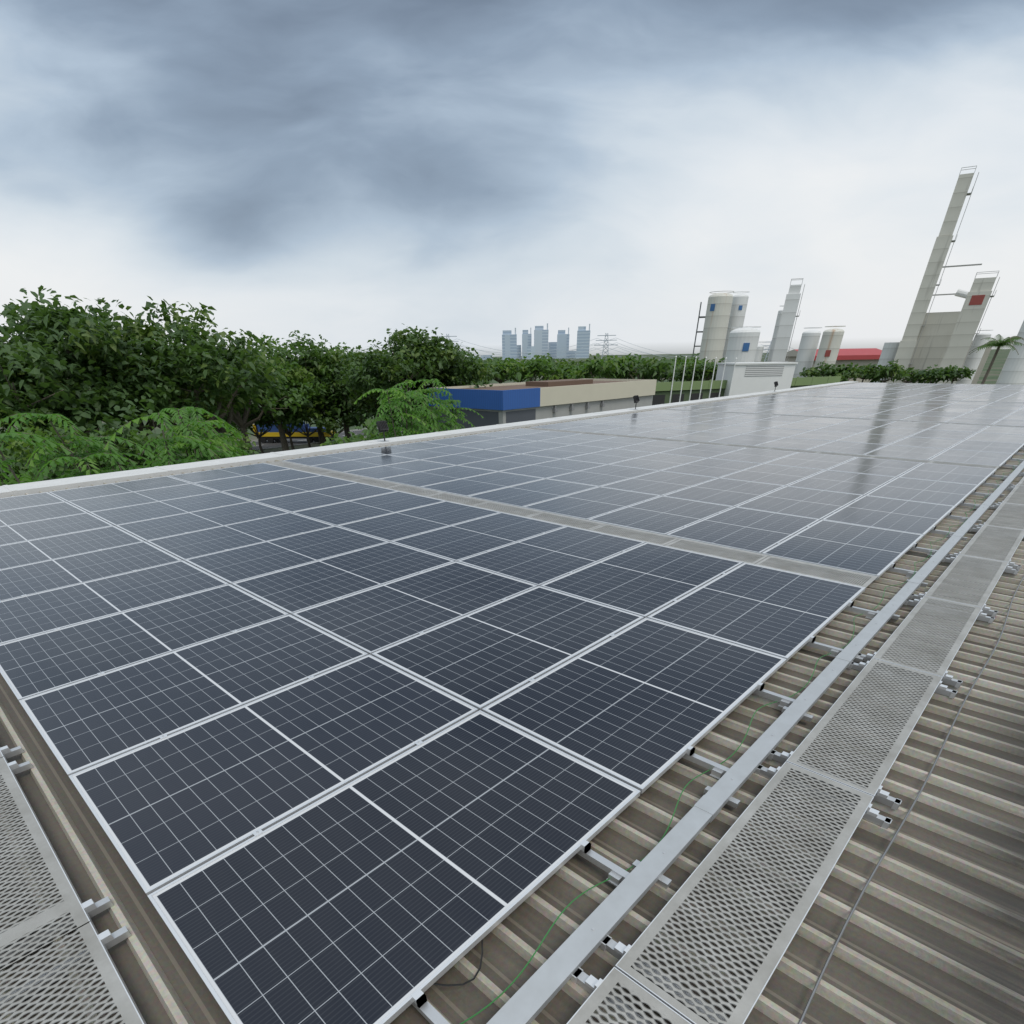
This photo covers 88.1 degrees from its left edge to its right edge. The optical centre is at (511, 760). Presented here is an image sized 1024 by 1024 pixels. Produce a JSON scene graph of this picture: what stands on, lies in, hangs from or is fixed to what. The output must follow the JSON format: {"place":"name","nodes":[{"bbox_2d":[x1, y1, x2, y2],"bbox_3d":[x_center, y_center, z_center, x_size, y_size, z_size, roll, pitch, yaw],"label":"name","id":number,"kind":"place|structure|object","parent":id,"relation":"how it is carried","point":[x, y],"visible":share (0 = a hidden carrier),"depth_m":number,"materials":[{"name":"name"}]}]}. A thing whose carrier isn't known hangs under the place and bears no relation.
{"place":"outdoors","nodes":[
{"label":"outdoors","id":0,"kind":"place"},
{"bbox_2d":[3,427,429,475],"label":"road","id":1,"kind":"structure","parent":0,"point":[274,444],"depth_m":88.14,"materials":[{"name":"grey asphalt"}]},
{"bbox_2d":[253,422,332,442],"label":"parked vehicles","id":2,"kind":"object","parent":1,"relation":"on","point":[271,435],"visible":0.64,"depth_m":87.36,"materials":[{"name":"blue"}]},
{"bbox_2d":[0,349,1010,454],"bbox_3d":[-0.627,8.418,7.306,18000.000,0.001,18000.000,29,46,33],"label":"ground","id":3,"kind":"structure","parent":0,"point":[997,366],"depth_m":308.33,"materials":[{"name":"grey concrete"}]},
{"bbox_2d":[0,379,483,484],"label":"young trees","id":4,"kind":"object","parent":3,"relation":"on","point":[205,449],"visible":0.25,"depth_m":21.25,"materials":[{"name":"green plant"}]},
{"bbox_2d":[0,376,492,485],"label":"bushes","id":5,"kind":"object","parent":3,"relation":"on","point":[342,410],"visible":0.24,"depth_m":37.11,"materials":[{"name":"green plant"}]},
{"bbox_2d":[0,285,496,453],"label":"trees","id":6,"kind":"object","parent":3,"relation":"on","point":[103,366],"visible":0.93,"depth_m":44.15,"materials":[{"name":"green plant"}]},
{"bbox_2d":[468,323,589,359],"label":"city skyline","id":7,"kind":"structure","parent":3,"relation":"on","point":[542,345],"depth_m":2011.58,"materials":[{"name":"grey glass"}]},
{"bbox_2d":[271,333,792,362],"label":"transmission towers","id":8,"kind":"structure","parent":3,"relation":"on","point":[603,347],"depth_m":405.00,"materials":[{"name":"silver metal"}]},
{"bbox_2d":[428,379,656,430],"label":"neighbour building","id":9,"kind":"structure","parent":3,"relation":"on","point":[502,403],"depth_m":65.99,"materials":[{"name":"grey paint"}]},
{"bbox_2d":[449,334,1023,384],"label":"tree line","id":10,"kind":"object","parent":3,"relation":"on","point":[550,368],"visible":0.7,"depth_m":131.00,"materials":[{"name":"green plant"}]},
{"bbox_2d":[692,166,1023,384],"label":"gas plant","id":11,"kind":"object","parent":3,"relation":"on","point":[942,339],"visible":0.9,"depth_m":134.79,"materials":[{"name":"silver metal"}]},
{"bbox_2d":[0,383,1023,1023],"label":"metal roof","id":12,"kind":"structure","parent":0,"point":[932,933],"depth_m":2.70,"materials":[{"name":"grey metal"}]},
{"bbox_2d":[0,381,857,497],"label":"roof parapet","id":13,"kind":"structure","parent":12,"relation":"attached to","point":[69,483],"depth_m":14.33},
{"bbox_2d":[0,382,1023,1023],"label":"solar array","id":14,"kind":"object","parent":12,"relation":"on","point":[328,750],"visible":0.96,"depth_m":4.61,"materials":[{"name":"black glass"}]},
{"bbox_2d":[0,388,1023,1023],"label":"walkways","id":15,"kind":"structure","parent":12,"relation":"on","point":[654,988],"depth_m":2.66,"materials":[{"name":"metal"}]},
{"bbox_2d":[433,460,1023,1023],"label":"cable tray and wires","id":16,"kind":"object","parent":12,"relation":"on","point":[537,992],"visible":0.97,"depth_m":2.77,"materials":[{"name":"silver metal"}]},
{"bbox_2d":[0,0,1023,356],"label":"sky","id":17,"kind":"structure","parent":0,"point":[349,172],"materials":[{"name":"grey"}]},
{"bbox_2d":[376,381,777,441],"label":"eave floodlights","id":18,"kind":"object","parent":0,"point":[382,426],"visible":1,"depth_m":15.86,"materials":[{"name":"black metal"}]},
{"bbox_2d":[652,356,841,404],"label":"building","id":19,"kind":"structure","parent":0,"point":[736,378],"depth_m":98.88,"materials":[{"name":"white paint"}]}
]}

